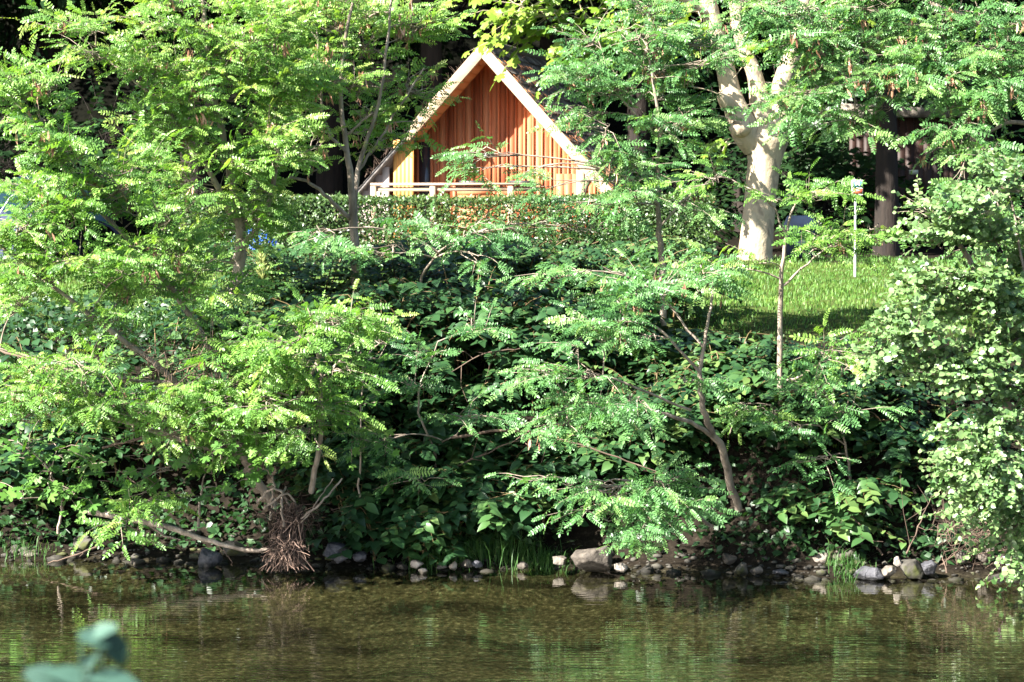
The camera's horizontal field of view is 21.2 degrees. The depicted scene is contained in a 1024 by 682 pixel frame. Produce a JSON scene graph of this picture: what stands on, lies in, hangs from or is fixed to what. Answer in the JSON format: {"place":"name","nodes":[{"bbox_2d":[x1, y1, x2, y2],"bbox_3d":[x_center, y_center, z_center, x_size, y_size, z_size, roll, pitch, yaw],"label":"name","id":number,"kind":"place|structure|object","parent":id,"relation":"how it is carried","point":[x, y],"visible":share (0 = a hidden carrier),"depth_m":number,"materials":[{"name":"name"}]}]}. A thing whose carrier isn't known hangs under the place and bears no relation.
{"place":"outdoors","nodes":[
{"label":"outdoors","id":0,"kind":"place"},
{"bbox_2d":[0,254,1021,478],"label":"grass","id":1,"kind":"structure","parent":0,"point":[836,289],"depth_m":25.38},
{"bbox_2d":[0,0,1023,681],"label":"ground","id":2,"kind":"structure","parent":0,"point":[346,622],"depth_m":19.46,"materials":[{"name":"plant"}]},
{"bbox_2d":[0,530,59,564],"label":"grass tuft","id":3,"kind":"object","parent":2,"relation":"on","point":[23,545],"visible":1,"depth_m":20.56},
{"bbox_2d":[0,409,116,533],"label":"maple sapling","id":4,"kind":"object","parent":2,"relation":"on","point":[35,458],"visible":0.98,"depth_m":19.83,"materials":[{"name":"green plant"}]},
{"bbox_2d":[0,175,120,257],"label":"camping tent","id":5,"kind":"object","parent":2,"relation":"on","point":[108,227],"visible":0.16,"depth_m":34.59,"materials":[{"name":"fabric"}]},
{"bbox_2d":[0,0,130,57],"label":"tree","id":6,"kind":"object","parent":2,"relation":"on","point":[58,3],"visible":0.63,"depth_m":40.08,"materials":[{"name":"green plant"}]},
{"bbox_2d":[0,336,144,514],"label":"knotweed clump","id":7,"kind":"object","parent":2,"relation":"on","point":[14,468],"visible":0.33,"depth_m":20.93,"materials":[{"name":"green plant"}]},
{"bbox_2d":[22,623,137,681],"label":"foreground sapling","id":8,"kind":"object","parent":2,"relation":"on","point":[109,640],"visible":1,"depth_m":2.77,"materials":[{"name":"green plant"}]},
{"bbox_2d":[73,535,92,551],"bbox_3d":[-3.247,1.539,20.697,0.161,0.129,0.124,0,3,0],"label":"rock","id":9,"kind":"object","parent":2,"relation":"on","point":[85,543],"visible":0.82,"depth_m":20.67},
{"bbox_2d":[0,52,224,250],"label":"tree","id":10,"kind":"object","parent":2,"relation":"on","point":[4,153],"visible":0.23,"depth_m":37.30,"materials":[{"name":"green plant"}]},
{"bbox_2d":[72,477,204,560],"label":"locust tree","id":11,"kind":"object","parent":2,"relation":"on","point":[131,515],"visible":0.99,"depth_m":19.50,"materials":[{"name":"green plant"}]},
{"bbox_2d":[27,305,259,480],"bbox_3d":[-2.780,0.436,21.393,1.621,1.416,1.730,3,4,44],"label":"knotweed clump","id":12,"kind":"object","parent":2,"relation":"on","point":[137,360],"visible":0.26,"depth_m":21.27,"materials":[{"name":"green plant"}]},
{"bbox_2d":[0,0,289,242],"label":"tree","id":13,"kind":"object","parent":2,"relation":"on","point":[11,38],"visible":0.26,"depth_m":41.16,"materials":[{"name":"green plant"}]},
{"bbox_2d":[0,34,328,506],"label":"locust tree","id":14,"kind":"object","parent":2,"relation":"on","point":[72,206],"visible":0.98,"depth_m":19.26,"materials":[{"name":"green plant"}]},
{"bbox_2d":[72,365,275,488],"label":"leafy branch","id":15,"kind":"object","parent":14,"relation":"attached to","point":[143,447],"visible":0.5,"depth_m":19.62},
{"bbox_2d":[102,405,184,448],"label":"dead branch","id":16,"kind":"object","parent":15,"relation":"on","point":[118,443],"visible":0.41,"depth_m":19.77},
{"bbox_2d":[74,313,290,442],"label":"leafy branch","id":17,"kind":"object","parent":14,"relation":"attached to","point":[180,360],"visible":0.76,"depth_m":19.39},
{"bbox_2d":[0,0,341,326],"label":"locust tree","id":18,"kind":"object","parent":2,"relation":"on","point":[254,79],"visible":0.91,"depth_m":21.18,"materials":[{"name":"green plant"}]},
{"bbox_2d":[94,428,266,526],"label":"maple sapling","id":19,"kind":"object","parent":2,"relation":"on","point":[194,467],"visible":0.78,"depth_m":19.65,"materials":[{"name":"green plant"}]},
{"bbox_2d":[87,509,274,552],"bbox_3d":[-2.379,1.392,20.058,1.593,0.287,0.207,1,3,23],"label":"driftwood","id":20,"kind":"object","parent":2,"relation":"on","point":[165,526],"visible":0.88,"depth_m":20.04,"materials":[{"name":"brown wood"}]},
{"bbox_2d":[61,0,360,248],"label":"tree","id":21,"kind":"object","parent":2,"relation":"on","point":[106,3],"visible":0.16,"depth_m":39.34,"materials":[{"name":"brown plant"}]},
{"bbox_2d":[222,541,246,555],"bbox_3d":[-2.065,1.567,20.513,0.171,0.144,0.140,2,4,36],"label":"rock","id":22,"kind":"object","parent":2,"relation":"on","point":[230,552],"visible":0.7,"depth_m":20.48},
{"bbox_2d":[173,374,315,520],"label":"maple sapling","id":23,"kind":"object","parent":2,"relation":"on","point":[254,460],"visible":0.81,"depth_m":19.31,"materials":[{"name":"green plant"}]},
{"bbox_2d":[87,0,416,238],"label":"tree","id":24,"kind":"object","parent":2,"relation":"on","point":[329,182],"visible":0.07,"depth_m":41.74,"materials":[{"name":"brown plant"}]},
{"bbox_2d":[156,285,368,350],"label":"knotweed clump","id":25,"kind":"object","parent":2,"relation":"on","point":[260,317],"visible":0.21,"depth_m":21.82,"materials":[{"name":"green plant"}]},
{"bbox_2d":[255,245,270,286],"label":"pale weed","id":26,"kind":"object","parent":2,"relation":"on","point":[262,258],"visible":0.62,"depth_m":22.39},
{"bbox_2d":[167,278,418,493],"bbox_3d":[-1.634,0.362,19.402,1.751,1.589,1.440,-2,4,-35],"label":"locust tree","id":27,"kind":"object","parent":2,"relation":"on","point":[266,364],"visible":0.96,"depth_m":19.26,"materials":[{"name":"green plant"}]},
{"bbox_2d":[204,325,417,436],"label":"knotweed clump","id":28,"kind":"object","parent":2,"relation":"on","point":[387,363],"visible":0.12,"depth_m":20.95,"materials":[{"name":"green plant"}]},
{"bbox_2d":[204,238,419,314],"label":"knotweed clump","id":29,"kind":"object","parent":2,"relation":"on","point":[309,271],"visible":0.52,"depth_m":22.66,"materials":[{"name":"green plant"}]},
{"bbox_2d":[323,542,347,559],"bbox_3d":[-1.289,1.539,20.120,0.210,0.126,0.194,0,3,0],"label":"rock","id":30,"kind":"object","parent":2,"relation":"on","point":[331,548],"visible":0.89,"depth_m":20.04,"materials":[{"name":"stone"}]},
{"bbox_2d":[291,307,402,496],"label":"maple sapling","id":31,"kind":"object","parent":2,"relation":"on","point":[390,431],"visible":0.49,"depth_m":19.83,"materials":[{"name":"green plant"}]},
{"bbox_2d":[233,0,477,292],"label":"locust tree","id":32,"kind":"object","parent":2,"relation":"on","point":[313,57],"visible":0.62,"depth_m":22.59,"materials":[{"name":"green plant"}]},
{"bbox_2d":[265,403,451,530],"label":"knotweed clump","id":33,"kind":"object","parent":2,"relation":"on","point":[339,470],"visible":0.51,"depth_m":20.39,"materials":[{"name":"green plant"}]},
{"bbox_2d":[352,551,366,561],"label":"rock","id":34,"kind":"object","parent":2,"relation":"on","point":[360,556],"visible":1,"depth_m":20.03,"materials":[{"name":"stone"}]},
{"bbox_2d":[252,282,508,426],"bbox_3d":[-0.998,0.154,21.298,2.057,1.210,1.528,0,3,0],"label":"knotweed clump","id":35,"kind":"object","parent":2,"relation":"on","point":[443,361],"visible":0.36,"depth_m":21.09,"materials":[{"name":"green plant"}]},
{"bbox_2d":[303,238,533,315],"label":"knotweed clump","id":36,"kind":"object","parent":2,"relation":"on","point":[398,272],"visible":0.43,"depth_m":22.58,"materials":[{"name":"green plant"}]},
{"bbox_2d":[310,362,535,487],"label":"knotweed clump","id":37,"kind":"object","parent":2,"relation":"on","point":[499,403],"visible":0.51,"depth_m":20.78,"materials":[{"name":"green plant"}]},
{"bbox_2d":[307,481,545,566],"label":"knotweed clump","id":38,"kind":"object","parent":2,"relation":"on","point":[403,532],"visible":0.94,"depth_m":19.98,"materials":[{"name":"green plant"}]},
{"bbox_2d":[233,0,633,239],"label":"tree","id":39,"kind":"object","parent":2,"relation":"on","point":[431,53],"visible":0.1,"depth_m":40.70,"materials":[{"name":"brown plant"}]},
{"bbox_2d":[371,546,499,574],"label":"grass tuft","id":40,"kind":"object","parent":2,"relation":"on","point":[436,562],"visible":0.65,"depth_m":20.06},
{"bbox_2d":[334,277,538,503],"bbox_3d":[-0.554,0.411,20.133,1.517,1.757,1.254,0,3,0],"label":"locust tree","id":41,"kind":"object","parent":2,"relation":"on","point":[492,331],"visible":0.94,"depth_m":20.02,"materials":[{"name":"green plant"}]},
{"bbox_2d":[172,191,723,271],"bbox_3d":[-0.699,-1.169,29.834,6.038,0.972,0.978,0,3,0],"label":"hedge","id":42,"kind":"object","parent":2,"relation":"on","point":[419,202],"visible":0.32,"depth_m":29.59,"materials":[{"name":"green plant"}]},
{"bbox_2d":[274,200,653,330],"bbox_3d":[-0.367,-0.461,21.300,2.926,1.269,1.836,0,3,0],"label":"locust tree","id":43,"kind":"object","parent":2,"relation":"on","point":[325,239],"visible":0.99,"depth_m":21.02,"materials":[{"name":"green plant"}]},
{"bbox_2d":[338,249,593,383],"bbox_3d":[-0.329,-0.139,21.575,2.052,1.157,1.624,0,3,0],"label":"knotweed clump","id":44,"kind":"object","parent":2,"relation":"on","point":[528,309],"visible":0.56,"depth_m":21.37,"materials":[{"name":"green plant"}]},
{"bbox_2d":[350,425,606,543],"bbox_3d":[-0.250,1.081,20.562,1.928,0.894,1.381,0,3,0],"label":"knotweed clump","id":45,"kind":"object","parent":2,"relation":"on","point":[446,496],"visible":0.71,"depth_m":20.29,"materials":[{"name":"green plant"}]},
{"bbox_2d":[452,422,543,468],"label":"dead branch","id":46,"kind":"object","parent":45,"relation":"on","point":[471,458],"visible":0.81,"depth_m":20.29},
{"bbox_2d":[451,419,655,472],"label":"dead branch","id":47,"kind":"object","parent":45,"relation":"on","point":[482,432],"visible":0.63,"depth_m":20.22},
{"bbox_2d":[0,0,989,175],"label":"wood foliage","id":48,"kind":"object","parent":2,"relation":"on","point":[368,163],"visible":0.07,"depth_m":45.35,"materials":[{"name":"green plant"}]},
{"bbox_2d":[335,38,663,243],"bbox_3d":[0.013,-2.742,38.098,3.995,2.729,4.927,1,3,11],"label":"wooden cabin","id":49,"kind":"object","parent":2,"relation":"on","point":[502,110],"visible":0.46,"depth_m":36.42,"materials":[{"name":"wood"}]},
{"bbox_2d":[416,139,432,231],"bbox_3d":[-1.160,-2.053,36.656,0.220,1.302,0.050,1,3,11],"label":"door","id":50,"kind":"structure","parent":49,"relation":"in","point":[424,169],"depth_m":36.64,"materials":[{"name":"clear glass"}]},
{"bbox_2d":[424,523,577,571],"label":"grass tuft","id":51,"kind":"object","parent":2,"relation":"on","point":[479,551],"visible":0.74,"depth_m":20.15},
{"bbox_2d":[0,290,1023,565],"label":"undergrowth","id":52,"kind":"object","parent":2,"relation":"on","point":[26,324],"visible":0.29,"depth_m":20.72,"materials":[{"name":"green plant"}]},
{"bbox_2d":[900,479,931,553],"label":"dead branch","id":53,"kind":"object","parent":52,"relation":"on","point":[918,524],"visible":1,"depth_m":19.65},
{"bbox_2d":[1,511,1023,584],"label":"pebbles","id":54,"kind":"object","parent":2,"relation":"on","point":[708,573],"visible":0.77,"depth_m":19.99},
{"bbox_2d":[411,233,618,304],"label":"knotweed clump","id":55,"kind":"object","parent":2,"relation":"on","point":[530,257],"visible":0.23,"depth_m":22.66,"materials":[{"name":"green plant"}]},
{"bbox_2d":[352,0,731,88],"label":"tree","id":56,"kind":"object","parent":2,"relation":"on","point":[546,43],"visible":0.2,"depth_m":43.84,"materials":[{"name":"green plant"}]},
{"bbox_2d":[506,545,580,573],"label":"grass tuft","id":57,"kind":"object","parent":2,"relation":"on","point":[545,559],"visible":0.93,"depth_m":20.09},
{"bbox_2d":[426,276,684,412],"bbox_3d":[0.407,0.050,21.333,1.835,1.139,1.616,-2,4,-33],"label":"knotweed clump","id":58,"kind":"object","parent":2,"relation":"on","point":[512,359],"visible":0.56,"depth_m":21.15,"materials":[{"name":"green plant"}]},
{"bbox_2d":[438,348,519,402],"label":"dead branch","id":59,"kind":"object","parent":58,"relation":"on","point":[480,355],"visible":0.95,"depth_m":20.84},
{"bbox_2d":[430,0,758,335],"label":"locust tree","id":60,"kind":"object","parent":2,"relation":"on","point":[674,37],"visible":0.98,"depth_m":21.17,"materials":[{"name":"green plant"}]},
{"bbox_2d":[471,235,727,303],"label":"knotweed clump","id":61,"kind":"object","parent":2,"relation":"on","point":[629,246],"visible":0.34,"depth_m":22.67,"materials":[{"name":"green plant"}]},
{"bbox_2d":[484,449,739,560],"bbox_3d":[0.897,1.152,19.085,2.012,0.744,1.171,-2,3,-31],"label":"locust tree","id":62,"kind":"object","parent":2,"relation":"on","point":[668,498],"visible":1,"depth_m":18.95,"materials":[{"name":"green plant"}]},
{"bbox_2d":[501,377,737,517],"bbox_3d":[0.745,0.823,20.700,1.712,1.063,1.299,-1,3,-22],"label":"knotweed clump","id":63,"kind":"object","parent":2,"relation":"on","point":[586,458],"visible":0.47,"depth_m":20.47,"materials":[{"name":"green plant"}]},
{"bbox_2d":[483,244,760,511],"bbox_3d":[0.862,0.315,19.226,2.339,2.008,1.313,-1,3,-22],"label":"locust tree","id":64,"kind":"object","parent":2,"relation":"on","point":[627,416],"visible":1,"depth_m":19.14,"materials":[{"name":"green plant"}]},
{"bbox_2d":[565,183,725,254],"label":"shrub","id":65,"kind":"object","parent":2,"relation":"on","point":[722,245],"visible":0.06,"depth_m":35.37,"materials":[{"name":"green plant"}]},
{"bbox_2d":[566,249,742,321],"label":"knotweed clump","id":66,"kind":"object","parent":2,"relation":"on","point":[684,308],"visible":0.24,"depth_m":22.41,"materials":[{"name":"green plant"}]},
{"bbox_2d":[561,355,754,442],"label":"knotweed clump","id":67,"kind":"object","parent":2,"relation":"on","point":[643,395],"visible":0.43,"depth_m":20.82,"materials":[{"name":"green plant"}]},
{"bbox_2d":[442,0,875,260],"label":"plane tree","id":68,"kind":"object","parent":2,"relation":"on","point":[757,229],"visible":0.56,"depth_m":32.19,"materials":[{"name":"green plant"}]},
{"bbox_2d":[544,0,792,179],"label":"tree","id":69,"kind":"object","parent":2,"relation":"on","point":[642,103],"visible":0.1,"depth_m":41.03,"materials":[{"name":"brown plant"}]},
{"bbox_2d":[611,327,751,377],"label":"knotweed clump","id":70,"kind":"object","parent":2,"relation":"on","point":[685,336],"visible":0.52,"depth_m":21.42,"materials":[{"name":"green plant"}]},
{"bbox_2d":[614,116,795,249],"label":"shrub","id":71,"kind":"object","parent":2,"relation":"on","point":[739,161],"visible":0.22,"depth_m":36.99,"materials":[{"name":"green plant"}]},
{"bbox_2d":[493,0,958,231],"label":"tree","id":72,"kind":"object","parent":2,"relation":"on","point":[741,77],"visible":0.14,"depth_m":41.36,"materials":[{"name":"green plant"}]},
{"bbox_2d":[722,553,736,564],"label":"rock","id":73,"kind":"object","parent":2,"relation":"on","point":[728,559],"visible":1,"depth_m":19.84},
{"bbox_2d":[656,331,819,448],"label":"knotweed clump","id":74,"kind":"object","parent":2,"relation":"on","point":[738,369],"visible":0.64,"depth_m":20.76,"materials":[{"name":"green plant"}]},
{"bbox_2d":[750,566,762,574],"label":"rock","id":75,"kind":"object","parent":2,"relation":"on","point":[758,570],"visible":1,"depth_m":19.64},
{"bbox_2d":[640,146,917,462],"bbox_3d":[1.963,-0.134,20.318,1.972,2.602,1.367,-1,3,-21],"label":"locust tree","id":76,"kind":"object","parent":2,"relation":"on","point":[817,240],"visible":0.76,"depth_m":20.20,"materials":[{"name":"green plant"}]},
{"bbox_2d":[690,125,909,254],"bbox_3d":[3.941,-1.776,36.465,2.722,2.394,2.386,2,4,32],"label":"shrub","id":77,"kind":"object","parent":2,"relation":"on","point":[785,209],"visible":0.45,"depth_m":36.29,"materials":[{"name":"green plant"}]},
{"bbox_2d":[783,215,817,258],"bbox_3d":[3.504,-1.254,33.210,0.400,0.539,0.462,1,3,12],"label":"waste bin","id":78,"kind":"object","parent":2,"relation":"on","point":[799,220],"visible":0.38,"depth_m":33.00,"materials":[{"name":"plastic"}]},
{"bbox_2d":[717,356,921,462],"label":"knotweed clump","id":79,"kind":"object","parent":2,"relation":"on","point":[794,440],"visible":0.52,"depth_m":20.36,"materials":[{"name":"green plant"}]},
{"bbox_2d":[812,553,829,562],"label":"rock","id":80,"kind":"object","parent":2,"relation":"on","point":[819,557],"visible":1,"depth_m":19.77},
{"bbox_2d":[725,336,919,413],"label":"knotweed clump","id":81,"kind":"object","parent":2,"relation":"on","point":[773,356],"visible":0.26,"depth_m":20.85,"materials":[{"name":"green plant"}]},
{"bbox_2d":[737,331,915,505],"bbox_3d":[2.221,0.600,20.022,1.234,1.328,0.959,-1,3,-17],"label":"locust tree","id":82,"kind":"object","parent":2,"relation":"on","point":[830,410],"visible":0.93,"depth_m":19.89,"materials":[{"name":"green plant"}]},
{"bbox_2d":[744,130,925,246],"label":"shrub","id":83,"kind":"object","parent":2,"relation":"on","point":[870,181],"visible":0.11,"depth_m":37.24,"materials":[{"name":"green plant"}]},
{"bbox_2d":[752,475,921,549],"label":"knotweed clump","id":84,"kind":"object","parent":2,"relation":"on","point":[836,514],"visible":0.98,"depth_m":19.84,"materials":[{"name":"green plant"}]},
{"bbox_2d":[823,538,874,583],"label":"grass tuft","id":85,"kind":"object","parent":2,"relation":"on","point":[845,566],"visible":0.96,"depth_m":19.64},
{"bbox_2d":[688,0,1023,278],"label":"locust tree","id":86,"kind":"object","parent":2,"relation":"on","point":[826,36],"visible":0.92,"depth_m":20.19,"materials":[{"name":"green plant"}]},
{"bbox_2d":[851,179,862,276],"bbox_3d":[3.526,-1.154,27.962,0.118,0.996,0.046,1,3,18],"label":"sign post","id":87,"kind":"object","parent":2,"relation":"on","point":[859,192],"visible":0.52,"depth_m":27.96,"materials":[{"name":"metal"}]},
{"bbox_2d":[732,5,994,242],"bbox_3d":[5.305,-3.631,39.790,3.937,4.716,3.826,-1,3,-26],"label":"tree","id":88,"kind":"object","parent":2,"relation":"on","point":[923,102],"visible":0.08,"depth_m":39.54,"materials":[{"name":"green plant"}]},
{"bbox_2d":[760,0,1023,132],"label":"tree","id":89,"kind":"object","parent":2,"relation":"on","point":[962,29],"visible":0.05,"depth_m":41.63,"materials":[{"name":"green plant"}]},
{"bbox_2d":[778,0,1023,255],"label":"tree","id":90,"kind":"object","parent":2,"relation":"on","point":[886,178],"visible":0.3,"depth_m":35.31,"materials":[{"name":"brown plant"}]},
{"bbox_2d":[829,383,987,477],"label":"knotweed clump","id":91,"kind":"object","parent":2,"relation":"on","point":[894,433],"visible":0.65,"depth_m":20.40,"materials":[{"name":"green plant"}]},
{"bbox_2d":[839,103,992,241],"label":"brown shed","id":92,"kind":"structure","parent":2,"relation":"on","point":[909,124],"depth_m":38.38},
{"bbox_2d":[897,133,940,239],"bbox_3d":[5.701,-2.170,38.399,0.622,1.500,0.053,0,3,6],"label":"door","id":93,"kind":"structure","parent":92,"relation":"in","point":[910,152],"depth_m":38.38,"materials":[{"name":"metal"}]},
{"bbox_2d":[832,144,1023,606],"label":"alder tree","id":94,"kind":"object","parent":2,"relation":"on","point":[979,446],"visible":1,"depth_m":18.42,"materials":[{"name":"green plant"}]},
{"bbox_2d":[930,508,1011,570],"bbox_3d":[3.380,1.426,19.654,0.772,0.594,0.663,0,3,0],"label":"brush pile","id":95,"kind":"object","parent":2,"relation":"on","point":[973,540],"visible":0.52,"depth_m":19.61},
{"bbox_2d":[930,478,957,563],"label":"dead branch","id":96,"kind":"object","parent":95,"relation":"on","point":[950,536],"visible":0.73,"depth_m":19.60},
{"bbox_2d":[974,543,994,561],"bbox_3d":[3.426,1.530,19.812,0.160,0.143,0.111,2,3,28],"label":"rock","id":97,"kind":"object","parent":2,"relation":"on","point":[980,557],"visible":0.38,"depth_m":19.77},
{"label":"water","id":98,"kind":"structure","parent":0,"visible":0},
{"bbox_2d":[48,539,112,563],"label":"dead branch","id":99,"kind":"object","parent":98,"relation":"on","point":[95,547],"visible":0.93,"depth_m":19.90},
{"bbox_2d":[130,558,145,565],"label":"rock","id":100,"kind":"object","parent":98,"relation":"on","point":[136,562],"visible":1,"depth_m":20.30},
{"bbox_2d":[198,547,222,571],"bbox_3d":[-2.224,1.611,20.143,0.178,0.174,0.132,1,3,13],"label":"rock","id":101,"kind":"object","parent":98,"relation":"on","point":[208,559],"visible":1,"depth_m":20.11,"materials":[{"name":"stone"}]},
{"bbox_2d":[248,478,351,572],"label":"exposed roots","id":102,"kind":"object","parent":98,"relation":"on","point":[289,532],"visible":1,"depth_m":19.69,"materials":[{"name":"brown plant"}]},
{"bbox_2d":[410,560,423,568],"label":"rock","id":103,"kind":"object","parent":98,"relation":"on","point":[415,564],"visible":1,"depth_m":19.88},
{"bbox_2d":[553,556,566,565],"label":"rock","id":104,"kind":"object","parent":98,"relation":"on","point":[559,560],"visible":1,"depth_m":19.88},
{"bbox_2d":[571,548,611,571],"bbox_3d":[0.575,1.586,19.810,0.302,0.190,0.265,0,3,0],"label":"boulder","id":105,"kind":"object","parent":98,"relation":"on","point":[589,560],"visible":0.94,"depth_m":19.73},
{"bbox_2d":[614,563,627,572],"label":"rock","id":106,"kind":"object","parent":98,"relation":"on","point":[621,567],"visible":1,"depth_m":19.63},
{"bbox_2d":[734,562,747,575],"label":"rock","id":107,"kind":"object","parent":98,"relation":"on","point":[741,569],"visible":1,"depth_m":19.59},
{"bbox_2d":[853,566,884,581],"bbox_3d":[2.552,1.658,19.469,0.242,0.119,0.207,0,3,0],"label":"rock","id":108,"kind":"object","parent":98,"relation":"on","point":[869,574],"visible":1,"depth_m":19.41,"materials":[{"name":"stone"}]},
{"bbox_2d":[881,566,896,577],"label":"rock","id":109,"kind":"object","parent":98,"relation":"on","point":[888,571],"visible":1,"depth_m":19.43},
{"bbox_2d":[899,559,923,579],"bbox_3d":[2.844,1.628,19.507,0.187,0.146,0.155,-1,3,-13],"label":"rock","id":110,"kind":"object","parent":98,"relation":"on","point":[911,568],"visible":1,"depth_m":19.44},
{"bbox_2d":[921,560,936,574],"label":"rock","id":111,"kind":"object","parent":98,"relation":"on","point":[929,567],"visible":1,"depth_m":19.48,"materials":[{"name":"stone"}]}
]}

